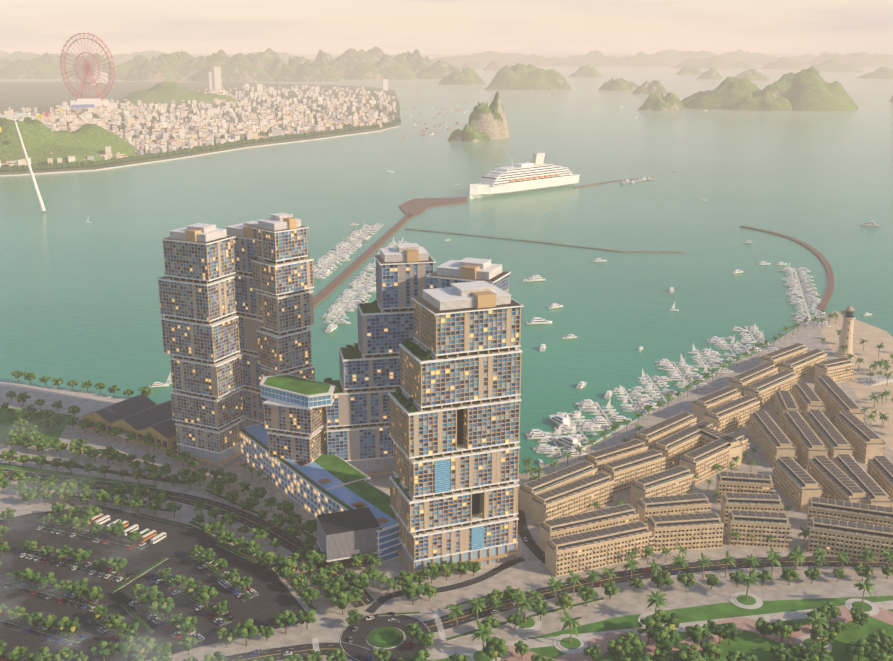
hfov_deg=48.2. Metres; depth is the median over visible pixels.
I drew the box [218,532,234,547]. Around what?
tree
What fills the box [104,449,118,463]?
tree
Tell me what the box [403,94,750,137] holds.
fishing boats
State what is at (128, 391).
tree
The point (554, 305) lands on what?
yacht
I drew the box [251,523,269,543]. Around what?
tree
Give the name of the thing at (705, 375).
palm
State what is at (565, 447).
yacht
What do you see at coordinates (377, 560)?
palm
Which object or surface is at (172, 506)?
tree
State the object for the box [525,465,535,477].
palm
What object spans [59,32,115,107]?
ferris wheel
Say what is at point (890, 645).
tree
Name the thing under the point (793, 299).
yacht
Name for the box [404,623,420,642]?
tree
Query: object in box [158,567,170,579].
tree
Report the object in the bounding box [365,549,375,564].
palm
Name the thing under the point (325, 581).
tree
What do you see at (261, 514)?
tree
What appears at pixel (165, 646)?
tree
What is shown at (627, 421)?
palm
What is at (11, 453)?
tree
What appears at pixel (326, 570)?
tree
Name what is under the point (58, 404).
tree
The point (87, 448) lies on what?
tree
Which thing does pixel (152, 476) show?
tree
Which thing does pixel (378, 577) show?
palm
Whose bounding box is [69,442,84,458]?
tree
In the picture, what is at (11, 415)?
tree
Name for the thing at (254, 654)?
car
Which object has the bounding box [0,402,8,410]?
tree
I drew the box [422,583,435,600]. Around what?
tree
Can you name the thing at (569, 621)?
palm
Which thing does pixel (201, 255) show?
tower
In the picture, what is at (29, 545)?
tree
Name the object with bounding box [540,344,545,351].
yacht
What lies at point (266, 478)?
palm
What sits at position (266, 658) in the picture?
tree
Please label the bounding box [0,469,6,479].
tree
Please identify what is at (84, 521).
tree
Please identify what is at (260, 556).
tree
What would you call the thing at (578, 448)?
palm
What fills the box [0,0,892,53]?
sky
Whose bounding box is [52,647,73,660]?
tree
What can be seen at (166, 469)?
tree
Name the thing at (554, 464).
palm
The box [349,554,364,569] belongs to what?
tree
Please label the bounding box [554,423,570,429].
yacht
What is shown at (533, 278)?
yacht
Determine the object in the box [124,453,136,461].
tree
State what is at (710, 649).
tree
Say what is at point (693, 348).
yacht
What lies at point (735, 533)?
palm
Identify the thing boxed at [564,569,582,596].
palm
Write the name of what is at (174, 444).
tree
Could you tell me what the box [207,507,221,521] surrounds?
tree
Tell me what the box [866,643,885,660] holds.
tree
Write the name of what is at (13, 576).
tree
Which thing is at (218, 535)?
tree
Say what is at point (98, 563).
tree
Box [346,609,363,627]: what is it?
tree
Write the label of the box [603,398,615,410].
yacht
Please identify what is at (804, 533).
palm
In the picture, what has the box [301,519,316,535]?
tree
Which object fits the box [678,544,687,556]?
palm
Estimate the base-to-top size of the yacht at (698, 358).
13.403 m
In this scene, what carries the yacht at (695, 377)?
on the sea water
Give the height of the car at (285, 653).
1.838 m
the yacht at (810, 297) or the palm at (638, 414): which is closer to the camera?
the palm at (638, 414)
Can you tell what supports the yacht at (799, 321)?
on the sea water
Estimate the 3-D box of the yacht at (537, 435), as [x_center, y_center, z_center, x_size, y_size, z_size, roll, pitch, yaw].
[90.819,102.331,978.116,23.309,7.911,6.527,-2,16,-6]
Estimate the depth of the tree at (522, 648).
622.09 m
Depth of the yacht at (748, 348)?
1254.18 m
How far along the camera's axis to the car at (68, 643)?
639.38 m
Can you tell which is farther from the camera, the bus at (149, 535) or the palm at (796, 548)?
the bus at (149, 535)
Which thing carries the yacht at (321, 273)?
on the sea water
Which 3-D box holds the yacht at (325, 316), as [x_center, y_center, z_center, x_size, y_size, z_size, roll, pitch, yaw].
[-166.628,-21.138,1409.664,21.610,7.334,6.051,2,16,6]
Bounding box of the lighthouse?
[835,306,855,357]
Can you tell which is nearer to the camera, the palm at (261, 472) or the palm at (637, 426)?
the palm at (261, 472)
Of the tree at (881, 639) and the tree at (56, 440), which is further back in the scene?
the tree at (56, 440)
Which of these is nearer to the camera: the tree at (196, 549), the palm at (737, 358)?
the tree at (196, 549)
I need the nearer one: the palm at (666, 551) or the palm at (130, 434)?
the palm at (666, 551)
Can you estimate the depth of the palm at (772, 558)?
718.68 m
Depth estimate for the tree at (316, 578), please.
700.13 m
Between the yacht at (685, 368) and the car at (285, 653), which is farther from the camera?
the yacht at (685, 368)
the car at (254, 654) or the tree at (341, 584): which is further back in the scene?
the tree at (341, 584)
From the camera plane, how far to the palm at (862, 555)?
725.43 m
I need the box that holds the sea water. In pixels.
[0,54,892,473]
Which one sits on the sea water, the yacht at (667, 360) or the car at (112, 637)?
the yacht at (667, 360)
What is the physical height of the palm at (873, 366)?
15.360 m
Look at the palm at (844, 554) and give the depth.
727.90 m
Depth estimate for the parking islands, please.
704.98 m
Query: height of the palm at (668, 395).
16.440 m
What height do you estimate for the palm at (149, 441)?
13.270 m
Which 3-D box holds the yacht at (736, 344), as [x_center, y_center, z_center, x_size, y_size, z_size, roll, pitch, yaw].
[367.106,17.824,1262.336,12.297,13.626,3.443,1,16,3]
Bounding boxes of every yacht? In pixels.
[149,382,168,387]
[164,372,171,383]
[313,275,325,278]
[314,272,328,275]
[321,314,335,317]
[325,324,337,332]
[326,307,340,310]
[328,261,341,264]
[331,303,344,306]
[334,298,349,301]
[335,319,350,323]
[355,275,368,278]
[356,292,370,296]
[523,275,545,281]
[525,429,548,435]
[526,317,551,324]
[527,432,550,438]
[533,443,555,449]
[536,447,557,453]
[537,437,552,442]
[538,459,543,465]
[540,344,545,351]
[546,453,559,457]
[547,303,562,308]
[550,415,573,427]
[551,430,565,434]
[553,425,562,437]
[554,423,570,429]
[554,435,585,450]
[559,445,569,448]
[561,427,578,432]
[562,334,576,338]
[562,446,583,452]
[563,450,586,456]
[568,411,581,414]
[569,424,581,436]
[573,409,585,421]
[575,399,596,404]
[576,381,586,388]
[578,403,596,408]
[578,422,600,428]
[581,406,599,411]
[582,424,603,431]
[585,424,596,434]
[586,416,608,421]
[590,411,602,414]
[592,257,606,261]
[594,419,611,425]
[600,425,610,428]
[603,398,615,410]
[604,390,612,399]
[606,410,618,414]
[611,416,631,421]
[615,386,625,396]
[620,394,632,405]
[623,407,636,411]
[627,386,646,391]
[632,394,652,399]
[634,400,656,405]
[637,369,647,378]
[637,403,657,408]
[645,381,656,391]
[646,391,659,394]
[653,376,671,380]
[654,380,666,383]
[655,359,671,362]
[656,361,672,365]
[656,383,668,386]
[658,365,677,370]
[662,389,681,394]
[669,375,682,380]
[674,382,687,385]
[677,376,686,387]
[680,366,697,370]
[684,372,702,377]
[687,344,697,353]
[687,375,704,380]
[691,363,708,367]
[692,383,711,387]
[693,352,702,360]
[700,349,717,353]
[703,351,720,355]
[704,347,710,357]
[706,356,723,360]
[707,338,723,342]
[709,361,727,365]
[714,368,734,372]
[717,346,728,349]
[730,327,746,330]
[730,343,744,347]
[731,269,742,273]
[732,341,741,349]
[735,350,750,353]
[738,338,755,342]
[741,344,759,348]
[743,346,760,351]
[757,261,770,264]
[764,347,778,350]
[780,268,794,271]
[782,277,797,281]
[785,292,801,295]
[787,298,802,301]
[788,301,803,304]
[791,311,807,315]
[792,316,808,320]
[793,320,807,323]
[796,268,810,271]
[798,274,812,277]
[799,277,813,281]
[802,285,816,288]
[804,292,819,295]
[805,296,821,299]
[810,310,825,313]
[815,322,829,326]
[860,221,878,226]
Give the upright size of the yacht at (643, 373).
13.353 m
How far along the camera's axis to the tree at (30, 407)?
1022.63 m
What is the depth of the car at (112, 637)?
645.91 m
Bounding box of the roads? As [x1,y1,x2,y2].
[0,454,892,660]
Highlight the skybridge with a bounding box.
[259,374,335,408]
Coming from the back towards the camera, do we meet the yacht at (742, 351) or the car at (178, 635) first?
the yacht at (742, 351)
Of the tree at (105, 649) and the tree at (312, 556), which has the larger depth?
the tree at (312, 556)
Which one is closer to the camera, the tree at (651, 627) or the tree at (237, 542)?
the tree at (651, 627)
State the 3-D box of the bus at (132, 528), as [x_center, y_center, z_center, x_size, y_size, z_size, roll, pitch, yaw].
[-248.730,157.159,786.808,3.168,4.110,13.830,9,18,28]
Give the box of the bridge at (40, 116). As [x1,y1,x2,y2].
[0,102,74,211]
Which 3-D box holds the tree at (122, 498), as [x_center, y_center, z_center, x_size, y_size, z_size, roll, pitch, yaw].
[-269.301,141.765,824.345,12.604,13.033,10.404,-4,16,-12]
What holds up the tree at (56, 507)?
on the roads
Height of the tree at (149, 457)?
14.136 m
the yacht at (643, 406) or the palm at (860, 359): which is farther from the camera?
the palm at (860, 359)
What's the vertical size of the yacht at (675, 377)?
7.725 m
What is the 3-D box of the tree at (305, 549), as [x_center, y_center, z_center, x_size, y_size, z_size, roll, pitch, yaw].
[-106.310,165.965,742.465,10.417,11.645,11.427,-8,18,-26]
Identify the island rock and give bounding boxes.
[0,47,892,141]
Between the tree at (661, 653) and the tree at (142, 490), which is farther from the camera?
the tree at (142, 490)
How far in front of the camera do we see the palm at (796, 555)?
719.99 m
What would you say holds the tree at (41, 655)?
on the roads
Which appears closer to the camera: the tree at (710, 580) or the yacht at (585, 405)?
the tree at (710, 580)
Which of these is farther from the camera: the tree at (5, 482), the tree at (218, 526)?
the tree at (5, 482)
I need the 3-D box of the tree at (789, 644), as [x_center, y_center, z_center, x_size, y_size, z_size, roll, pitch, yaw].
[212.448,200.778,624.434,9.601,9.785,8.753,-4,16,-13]
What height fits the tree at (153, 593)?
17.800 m
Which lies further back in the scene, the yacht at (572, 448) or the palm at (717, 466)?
the yacht at (572, 448)
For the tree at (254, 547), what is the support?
on the roads
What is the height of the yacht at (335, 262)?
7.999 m
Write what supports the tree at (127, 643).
on the roads
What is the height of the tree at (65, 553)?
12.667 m
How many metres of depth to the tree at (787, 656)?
612.86 m
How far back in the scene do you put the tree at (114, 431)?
962.67 m
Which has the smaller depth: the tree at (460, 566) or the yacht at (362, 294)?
the tree at (460, 566)
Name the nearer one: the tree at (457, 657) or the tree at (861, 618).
the tree at (457, 657)
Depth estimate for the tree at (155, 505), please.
812.38 m
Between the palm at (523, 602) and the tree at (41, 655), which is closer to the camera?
the tree at (41, 655)
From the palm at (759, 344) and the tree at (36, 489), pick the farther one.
the palm at (759, 344)
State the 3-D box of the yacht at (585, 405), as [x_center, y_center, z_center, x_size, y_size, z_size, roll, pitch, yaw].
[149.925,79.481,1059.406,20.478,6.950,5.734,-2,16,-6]
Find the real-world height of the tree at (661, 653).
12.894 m
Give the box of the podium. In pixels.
[240,423,400,568]
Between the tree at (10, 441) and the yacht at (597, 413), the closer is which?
the tree at (10, 441)
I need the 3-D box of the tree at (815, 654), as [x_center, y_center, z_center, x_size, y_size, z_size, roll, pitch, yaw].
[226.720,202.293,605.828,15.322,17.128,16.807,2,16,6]
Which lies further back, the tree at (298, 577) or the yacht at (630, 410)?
the yacht at (630, 410)
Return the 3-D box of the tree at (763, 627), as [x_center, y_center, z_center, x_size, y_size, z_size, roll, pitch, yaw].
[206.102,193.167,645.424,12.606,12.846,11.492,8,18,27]
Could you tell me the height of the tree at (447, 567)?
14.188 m
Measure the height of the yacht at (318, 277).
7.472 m
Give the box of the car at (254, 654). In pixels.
[250,652,258,656]
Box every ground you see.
[0,82,400,175]
[0,311,892,660]
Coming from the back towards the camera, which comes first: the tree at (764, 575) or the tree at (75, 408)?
the tree at (75, 408)
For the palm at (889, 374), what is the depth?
1121.26 m
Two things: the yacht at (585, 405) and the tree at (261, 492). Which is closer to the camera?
the tree at (261, 492)
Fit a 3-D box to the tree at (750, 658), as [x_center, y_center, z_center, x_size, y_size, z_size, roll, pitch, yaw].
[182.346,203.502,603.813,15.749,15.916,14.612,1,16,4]
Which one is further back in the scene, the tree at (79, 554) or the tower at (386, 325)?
the tower at (386, 325)
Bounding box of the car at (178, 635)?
[174,633,182,638]
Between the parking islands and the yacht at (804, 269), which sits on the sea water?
the yacht at (804, 269)
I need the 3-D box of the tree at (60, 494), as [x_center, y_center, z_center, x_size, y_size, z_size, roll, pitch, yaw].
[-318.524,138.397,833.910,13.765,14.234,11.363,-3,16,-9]
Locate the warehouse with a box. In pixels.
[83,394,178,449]
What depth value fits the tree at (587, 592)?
678.71 m
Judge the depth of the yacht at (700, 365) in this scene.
1190.33 m
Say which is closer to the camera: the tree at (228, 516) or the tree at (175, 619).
the tree at (175, 619)
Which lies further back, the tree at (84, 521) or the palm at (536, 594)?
the tree at (84, 521)
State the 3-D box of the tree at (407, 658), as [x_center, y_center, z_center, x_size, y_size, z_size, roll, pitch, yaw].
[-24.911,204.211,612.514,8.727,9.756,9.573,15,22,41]
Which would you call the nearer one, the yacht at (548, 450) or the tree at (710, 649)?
the tree at (710, 649)
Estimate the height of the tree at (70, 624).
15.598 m
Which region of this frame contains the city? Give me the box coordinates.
[0,67,400,171]
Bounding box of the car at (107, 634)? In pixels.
[104,632,112,636]
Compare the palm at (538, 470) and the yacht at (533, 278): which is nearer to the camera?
the palm at (538, 470)
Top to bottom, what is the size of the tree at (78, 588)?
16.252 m
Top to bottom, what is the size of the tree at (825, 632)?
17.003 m
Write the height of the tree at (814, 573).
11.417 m
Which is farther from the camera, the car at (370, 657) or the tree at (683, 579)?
the tree at (683, 579)
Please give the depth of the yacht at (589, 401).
1067.13 m
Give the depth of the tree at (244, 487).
848.02 m
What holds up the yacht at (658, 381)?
on the sea water
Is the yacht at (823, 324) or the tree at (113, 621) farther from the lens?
the yacht at (823, 324)
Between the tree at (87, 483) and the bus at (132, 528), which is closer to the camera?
the bus at (132, 528)
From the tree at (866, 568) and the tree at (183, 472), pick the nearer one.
the tree at (866, 568)
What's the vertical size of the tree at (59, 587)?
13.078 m
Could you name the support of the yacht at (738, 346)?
on the sea water
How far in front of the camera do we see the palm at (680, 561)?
713.54 m
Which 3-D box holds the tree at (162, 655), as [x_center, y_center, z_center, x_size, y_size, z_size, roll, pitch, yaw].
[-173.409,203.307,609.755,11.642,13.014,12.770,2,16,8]
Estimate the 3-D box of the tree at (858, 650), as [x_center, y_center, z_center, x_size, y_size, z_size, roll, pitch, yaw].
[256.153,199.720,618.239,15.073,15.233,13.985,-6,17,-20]
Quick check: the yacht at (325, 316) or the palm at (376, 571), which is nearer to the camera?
the palm at (376, 571)
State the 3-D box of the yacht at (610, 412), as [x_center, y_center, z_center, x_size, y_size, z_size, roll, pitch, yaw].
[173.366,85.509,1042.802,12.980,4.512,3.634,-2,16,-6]
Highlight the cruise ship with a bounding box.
[469,152,579,198]
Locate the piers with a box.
[313,177,833,457]
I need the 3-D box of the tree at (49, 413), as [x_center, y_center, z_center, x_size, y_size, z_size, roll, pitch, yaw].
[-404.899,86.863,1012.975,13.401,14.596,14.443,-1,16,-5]
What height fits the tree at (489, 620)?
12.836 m
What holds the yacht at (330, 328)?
on the sea water
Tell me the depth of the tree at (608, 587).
689.02 m
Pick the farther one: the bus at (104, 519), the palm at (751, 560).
the bus at (104, 519)
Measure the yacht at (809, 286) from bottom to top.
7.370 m
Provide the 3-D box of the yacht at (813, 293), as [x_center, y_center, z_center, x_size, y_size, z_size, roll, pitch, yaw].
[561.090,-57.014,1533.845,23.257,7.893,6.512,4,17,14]
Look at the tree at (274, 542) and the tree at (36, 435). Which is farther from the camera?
the tree at (36, 435)
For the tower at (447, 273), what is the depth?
794.80 m
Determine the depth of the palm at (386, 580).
694.50 m
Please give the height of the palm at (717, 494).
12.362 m
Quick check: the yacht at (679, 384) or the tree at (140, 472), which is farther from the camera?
the yacht at (679, 384)
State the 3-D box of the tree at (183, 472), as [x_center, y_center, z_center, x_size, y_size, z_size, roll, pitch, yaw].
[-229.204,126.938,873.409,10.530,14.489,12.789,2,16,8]
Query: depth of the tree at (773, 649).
621.26 m
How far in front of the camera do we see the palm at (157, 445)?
930.53 m
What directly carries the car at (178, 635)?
on the roads
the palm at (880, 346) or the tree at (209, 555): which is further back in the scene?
the palm at (880, 346)
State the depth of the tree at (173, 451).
917.44 m
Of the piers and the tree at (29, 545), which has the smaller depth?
the tree at (29, 545)
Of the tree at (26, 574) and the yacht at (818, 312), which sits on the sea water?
the yacht at (818, 312)
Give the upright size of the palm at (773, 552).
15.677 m
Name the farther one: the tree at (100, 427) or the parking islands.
the tree at (100, 427)
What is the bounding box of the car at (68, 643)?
[65,640,73,645]
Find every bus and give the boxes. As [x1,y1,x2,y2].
[90,513,103,524]
[94,515,109,524]
[122,521,128,527]
[123,524,138,535]
[139,528,149,535]
[141,530,156,541]
[150,532,165,543]
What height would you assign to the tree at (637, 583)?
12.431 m
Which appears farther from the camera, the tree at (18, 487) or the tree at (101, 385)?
the tree at (101, 385)
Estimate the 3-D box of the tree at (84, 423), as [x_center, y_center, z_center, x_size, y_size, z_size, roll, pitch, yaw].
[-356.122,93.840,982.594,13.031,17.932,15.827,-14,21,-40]
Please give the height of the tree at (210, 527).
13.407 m
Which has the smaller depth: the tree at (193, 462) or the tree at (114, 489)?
the tree at (114, 489)
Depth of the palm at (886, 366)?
1152.89 m
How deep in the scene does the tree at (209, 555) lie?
730.03 m
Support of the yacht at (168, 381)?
on the sea water
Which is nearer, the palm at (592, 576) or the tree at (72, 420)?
the palm at (592, 576)
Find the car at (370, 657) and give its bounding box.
[365,655,373,659]
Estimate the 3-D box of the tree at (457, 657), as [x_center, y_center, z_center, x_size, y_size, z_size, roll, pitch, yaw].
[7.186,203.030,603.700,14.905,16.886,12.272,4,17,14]
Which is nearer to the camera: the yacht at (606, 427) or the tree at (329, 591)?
the tree at (329, 591)
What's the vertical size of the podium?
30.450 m
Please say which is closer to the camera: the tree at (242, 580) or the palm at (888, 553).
the tree at (242, 580)
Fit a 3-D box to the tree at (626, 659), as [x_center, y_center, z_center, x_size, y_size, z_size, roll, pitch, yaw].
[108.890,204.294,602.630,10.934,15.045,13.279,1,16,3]
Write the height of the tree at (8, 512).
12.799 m
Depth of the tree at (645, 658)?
603.21 m
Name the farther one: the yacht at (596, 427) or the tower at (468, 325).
the yacht at (596, 427)
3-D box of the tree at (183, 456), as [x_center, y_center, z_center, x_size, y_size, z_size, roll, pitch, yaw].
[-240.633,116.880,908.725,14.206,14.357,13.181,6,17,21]
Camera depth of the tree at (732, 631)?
634.25 m
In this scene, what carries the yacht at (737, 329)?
on the sea water
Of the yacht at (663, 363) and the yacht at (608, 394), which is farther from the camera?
the yacht at (663, 363)
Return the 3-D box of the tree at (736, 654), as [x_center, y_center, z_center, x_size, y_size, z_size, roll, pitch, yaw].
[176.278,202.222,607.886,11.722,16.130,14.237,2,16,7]
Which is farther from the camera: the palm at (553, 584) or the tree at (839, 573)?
the tree at (839, 573)
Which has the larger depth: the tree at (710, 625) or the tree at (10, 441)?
the tree at (10, 441)
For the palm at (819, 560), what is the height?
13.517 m
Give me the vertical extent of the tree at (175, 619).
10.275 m
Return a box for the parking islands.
[0,488,604,660]
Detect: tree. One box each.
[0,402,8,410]
[0,449,16,464]
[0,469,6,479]
[0,478,9,492]
[0,507,15,523]
[0,525,8,541]
[0,541,9,556]
[0,603,7,614]
[0,640,6,654]
[3,408,14,416]
[4,437,16,448]
[5,391,15,401]
[6,570,20,583]
[6,606,25,622]
[6,646,27,660]
[7,413,17,422]
[7,429,25,445]
[9,471,24,483]
[11,370,22,381]
[11,418,28,428]
[13,484,25,494]
[15,392,30,405]
[16,411,35,422]
[16,454,29,466]
[18,476,29,484]
[19,432,30,440]
[19,488,37,504]
[19,568,39,587]
[20,424,37,435]
[21,404,36,411]
[21,441,31,451]
[22,540,36,553]
[23,371,36,383]
[24,612,41,627]
[26,646,53,660]
[27,432,44,448]
[27,474,40,486]
[31,410,46,425]
[32,454,46,468]
[32,487,40,497]
[33,439,49,454]
[34,399,44,408]
[34,572,57,591]
[37,490,51,504]
[39,375,50,385]
[39,480,52,489]
[40,513,53,526]
[40,545,54,557]
[41,614,58,632]
[44,475,59,483]
[44,482,60,499]
[45,410,54,418]
[49,458,61,471]
[50,438,60,445]
[51,400,61,411]
[51,502,66,515]
[52,377,62,388]
[52,441,67,456]
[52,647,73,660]
[53,580,71,596]
[54,416,65,423]
[55,514,71,530]
[55,545,72,562]
[56,488,71,503]
[57,617,79,638]
[59,486,75,502]
[60,478,78,487]
[62,458,78,473]
[65,416,78,429]
[66,578,87,600]
[67,379,78,386]
[68,406,79,415]
[68,507,81,517]
[69,438,86,454]
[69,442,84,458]
[70,515,90,533]
[72,548,91,566]
[72,651,88,660]
[77,418,91,434]
[78,479,95,488]
[78,488,92,501]
[79,490,92,504]
[80,505,101,523]
[81,380,91,391]
[83,445,94,458]
[84,463,95,473]
[86,586,103,605]
[87,449,99,461]
[90,640,112,660]
[91,523,104,537]
[92,557,107,570]
[93,421,105,435]
[93,605,107,621]
[94,382,105,392]
[95,489,111,506]
[97,464,110,477]
[98,446,115,464]
[103,483,119,499]
[103,613,124,632]
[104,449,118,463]
[104,520,123,541]
[106,556,127,575]
[107,385,119,396]
[107,427,120,439]
[111,635,137,660]
[112,494,127,509]
[115,453,125,466]
[116,469,127,478]
[117,622,138,637]
[119,484,131,494]
[123,388,133,397]
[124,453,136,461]
[126,433,136,441]
[127,530,141,545]
[129,460,140,469]
[129,496,146,512]
[130,468,144,482]
[130,583,145,601]
[130,653,145,660]
[131,484,149,497]
[134,636,155,659]
[136,585,163,606]
[138,386,152,395]
[141,432,152,444]
[142,453,155,464]
[144,463,156,471]
[146,469,162,484]
[147,499,162,514]
[148,492,166,502]
[151,597,173,618]
[151,650,171,660]
[152,489,166,504]
[154,642,171,654]
[157,463,172,478]
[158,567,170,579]
[166,448,177,456]
[166,473,178,486]
[166,501,181,517]
[169,574,185,588]
[169,613,183,628]
[172,440,179,451]
[175,451,190,465]
[177,636,197,654]
[178,468,191,482]
[180,616,197,635]
[181,473,196,489]
[183,577,200,597]
[183,656,197,660]
[186,457,199,470]
[189,545,203,555]
[191,469,205,486]
[192,513,204,525]
[193,500,206,512]
[194,585,217,607]
[198,548,215,565]
[201,467,208,472]
[202,521,217,537]
[204,651,225,660]
[207,480,221,488]
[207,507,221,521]
[210,468,224,478]
[211,485,223,497]
[211,558,227,574]
[212,478,224,491]
[212,600,226,616]
[214,520,225,532]
[215,529,230,544]
[216,627,235,647]
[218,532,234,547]
[219,472,237,488]
[221,511,238,528]
[223,569,239,582]
[225,492,239,505]
[226,490,238,501]
[231,537,245,551]
[232,618,258,645]
[234,576,252,592]
[238,525,249,536]
[239,481,250,491]
[239,500,253,513]
[240,545,248,556]
[242,540,261,560]
[245,496,258,510]
[249,487,266,497]
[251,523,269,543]
[252,656,273,660]
[255,550,273,569]
[257,510,267,523]
[259,625,274,640]
[264,496,277,510]
[267,553,282,567]
[268,513,286,531]
[269,538,280,551]
[273,610,296,633]
[274,565,283,579]
[276,500,294,516]
[277,556,296,578]
[279,567,293,582]
[283,654,302,660]
[284,523,302,541]
[287,510,298,521]
[288,552,304,566]
[289,515,302,524]
[289,574,307,590]
[292,580,305,590]
[296,544,311,560]
[296,609,315,628]
[299,562,314,577]
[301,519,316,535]
[302,586,321,605]
[303,650,322,660]
[304,536,316,547]
[305,549,325,571]
[307,523,316,535]
[312,573,328,589]
[316,550,325,565]
[317,565,334,578]
[320,577,333,591]
[322,584,339,597]
[326,649,346,660]
[328,575,347,589]
[329,561,343,575]
[330,591,353,614]
[344,570,357,584]
[345,586,362,606]
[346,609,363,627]
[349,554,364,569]
[352,572,372,593]
[362,565,378,581]
[372,648,391,660]
[394,570,413,584]
[398,656,412,660]
[401,582,424,604]
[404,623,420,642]
[410,649,430,660]
[411,572,425,583]
[416,630,434,648]
[422,562,439,582]
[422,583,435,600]
[438,561,453,579]
[446,653,468,660]
[453,561,468,577]
[466,560,480,575]
[480,616,499,634]
[482,636,508,660]
[485,589,505,609]
[503,585,519,605]
[506,611,522,628]
[514,640,528,658]
[531,654,547,660]
[532,600,548,620]
[537,658,556,660]
[556,592,572,609]
[577,585,596,605]
[583,643,600,660]
[602,581,619,598]
[607,638,630,660]
[607,645,621,660]
[618,631,639,642]
[620,657,634,660]
[625,638,644,658]
[628,577,642,589]
[635,655,651,660]
[636,618,660,644]
[650,570,673,592]
[652,609,679,629]
[653,626,677,646]
[654,643,672,660]
[656,635,675,648]
[672,651,688,659]
[675,643,702,660]
[677,573,695,590]
[685,624,710,644]
[698,650,706,660]
[700,639,721,660]
[704,619,719,637]
[705,574,719,588]
[711,623,726,642]
[720,623,741,645]
[726,650,744,660]
[729,571,743,587]
[740,655,758,660]
[755,617,774,638]
[756,570,772,585]
[770,646,784,660]
[772,619,792,642]
[774,648,793,660]
[779,641,794,649]
[781,568,798,585]
[784,620,799,631]
[790,643,809,658]
[804,567,820,583]
[806,611,827,623]
[806,646,832,660]
[810,623,837,648]
[816,607,830,619]
[821,601,840,621]
[830,620,847,635]
[833,568,844,581]
[846,638,872,660]
[850,610,869,628]
[851,608,863,612]
[854,563,872,580]
[865,629,892,649]
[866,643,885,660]
[870,652,892,660]
[881,566,892,578]
[884,643,892,653]
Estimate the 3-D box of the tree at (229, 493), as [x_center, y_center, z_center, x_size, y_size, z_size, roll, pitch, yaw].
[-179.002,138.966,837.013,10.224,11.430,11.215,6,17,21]
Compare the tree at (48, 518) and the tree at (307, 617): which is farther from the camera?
the tree at (48, 518)
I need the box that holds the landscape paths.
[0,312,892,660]
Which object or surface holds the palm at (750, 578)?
on the ground at (330, 623)
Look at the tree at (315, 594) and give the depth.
677.80 m
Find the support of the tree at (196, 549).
on the roads
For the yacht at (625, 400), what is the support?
on the sea water
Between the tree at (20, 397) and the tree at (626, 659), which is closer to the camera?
the tree at (626, 659)
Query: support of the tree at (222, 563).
on the roads
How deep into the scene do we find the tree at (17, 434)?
951.20 m
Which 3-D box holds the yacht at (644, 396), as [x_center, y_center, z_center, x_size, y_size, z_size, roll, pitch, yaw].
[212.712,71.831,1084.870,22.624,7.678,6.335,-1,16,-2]
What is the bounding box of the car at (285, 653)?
[283,651,292,655]
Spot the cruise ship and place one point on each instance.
(536, 173)
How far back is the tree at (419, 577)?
705.21 m
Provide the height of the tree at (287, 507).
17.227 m
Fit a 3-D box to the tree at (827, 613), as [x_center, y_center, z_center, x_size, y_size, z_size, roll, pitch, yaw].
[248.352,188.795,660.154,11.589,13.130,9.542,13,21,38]
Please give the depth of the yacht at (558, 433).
979.53 m
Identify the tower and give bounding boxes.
[157,223,244,467]
[225,221,271,426]
[251,213,315,418]
[262,399,325,462]
[321,243,435,479]
[388,281,523,572]
[426,257,510,292]
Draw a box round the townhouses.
[519,343,892,576]
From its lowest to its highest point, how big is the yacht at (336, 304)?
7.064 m
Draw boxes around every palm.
[125,431,134,443]
[145,438,152,451]
[153,442,160,455]
[240,460,249,474]
[246,466,254,479]
[256,468,264,484]
[261,475,271,483]
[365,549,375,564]
[370,567,380,579]
[372,557,381,568]
[373,571,387,591]
[381,577,393,594]
[387,580,399,597]
[446,604,465,628]
[467,597,486,619]
[470,619,495,656]
[491,597,504,617]
[509,587,525,610]
[515,590,536,622]
[520,456,533,474]
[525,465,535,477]
[529,473,538,481]
[529,587,543,599]
[533,464,545,477]
[547,575,564,601]
[549,460,558,471]
[558,609,581,642]
[562,451,572,466]
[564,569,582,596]
[575,444,582,458]
[585,570,601,589]
[586,439,596,451]
[600,430,606,444]
[602,567,616,581]
[611,423,619,437]
[614,498,622,505]
[622,418,631,431]
[623,556,639,581]
[626,547,636,559]
[634,411,644,424]
[635,424,642,431]
[642,546,653,563]
[643,404,653,415]
[645,590,667,612]
[648,558,661,573]
[662,545,671,562]
[663,392,672,401]
[671,554,688,574]
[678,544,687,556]
[684,383,691,396]
[696,552,712,578]
[701,372,709,382]
[708,369,716,380]
[712,490,721,504]
[713,464,721,472]
[719,550,736,577]
[729,530,741,545]
[733,355,741,366]
[737,568,759,599]
[743,554,759,573]
[755,342,763,353]
[765,551,781,575]
[766,547,780,566]
[781,326,790,337]
[783,504,791,511]
[786,549,806,569]
[788,545,804,569]
[797,527,809,547]
[805,608,828,643]
[811,545,827,567]
[813,556,825,570]
[826,313,835,325]
[836,551,849,568]
[837,554,851,569]
[853,575,875,606]
[855,357,864,370]
[857,551,872,571]
[862,546,877,563]
[866,413,876,427]
[868,363,876,372]
[870,392,879,408]
[875,343,883,356]
[878,392,887,404]
[879,411,888,425]
[881,548,892,564]
[882,364,890,371]
[883,553,892,566]
[884,371,892,385]
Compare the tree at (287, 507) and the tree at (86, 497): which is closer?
the tree at (287, 507)
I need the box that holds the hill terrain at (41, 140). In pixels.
[0,81,240,165]
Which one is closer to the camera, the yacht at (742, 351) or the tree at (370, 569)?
the tree at (370, 569)
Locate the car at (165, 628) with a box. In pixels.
[163,625,171,630]
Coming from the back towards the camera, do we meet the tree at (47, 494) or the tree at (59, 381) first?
the tree at (59, 381)
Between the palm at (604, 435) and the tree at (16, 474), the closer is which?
the tree at (16, 474)
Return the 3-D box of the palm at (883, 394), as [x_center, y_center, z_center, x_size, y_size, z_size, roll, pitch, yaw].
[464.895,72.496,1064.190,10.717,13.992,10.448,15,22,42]
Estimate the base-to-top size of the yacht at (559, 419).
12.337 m
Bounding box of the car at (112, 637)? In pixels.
[108,635,117,639]

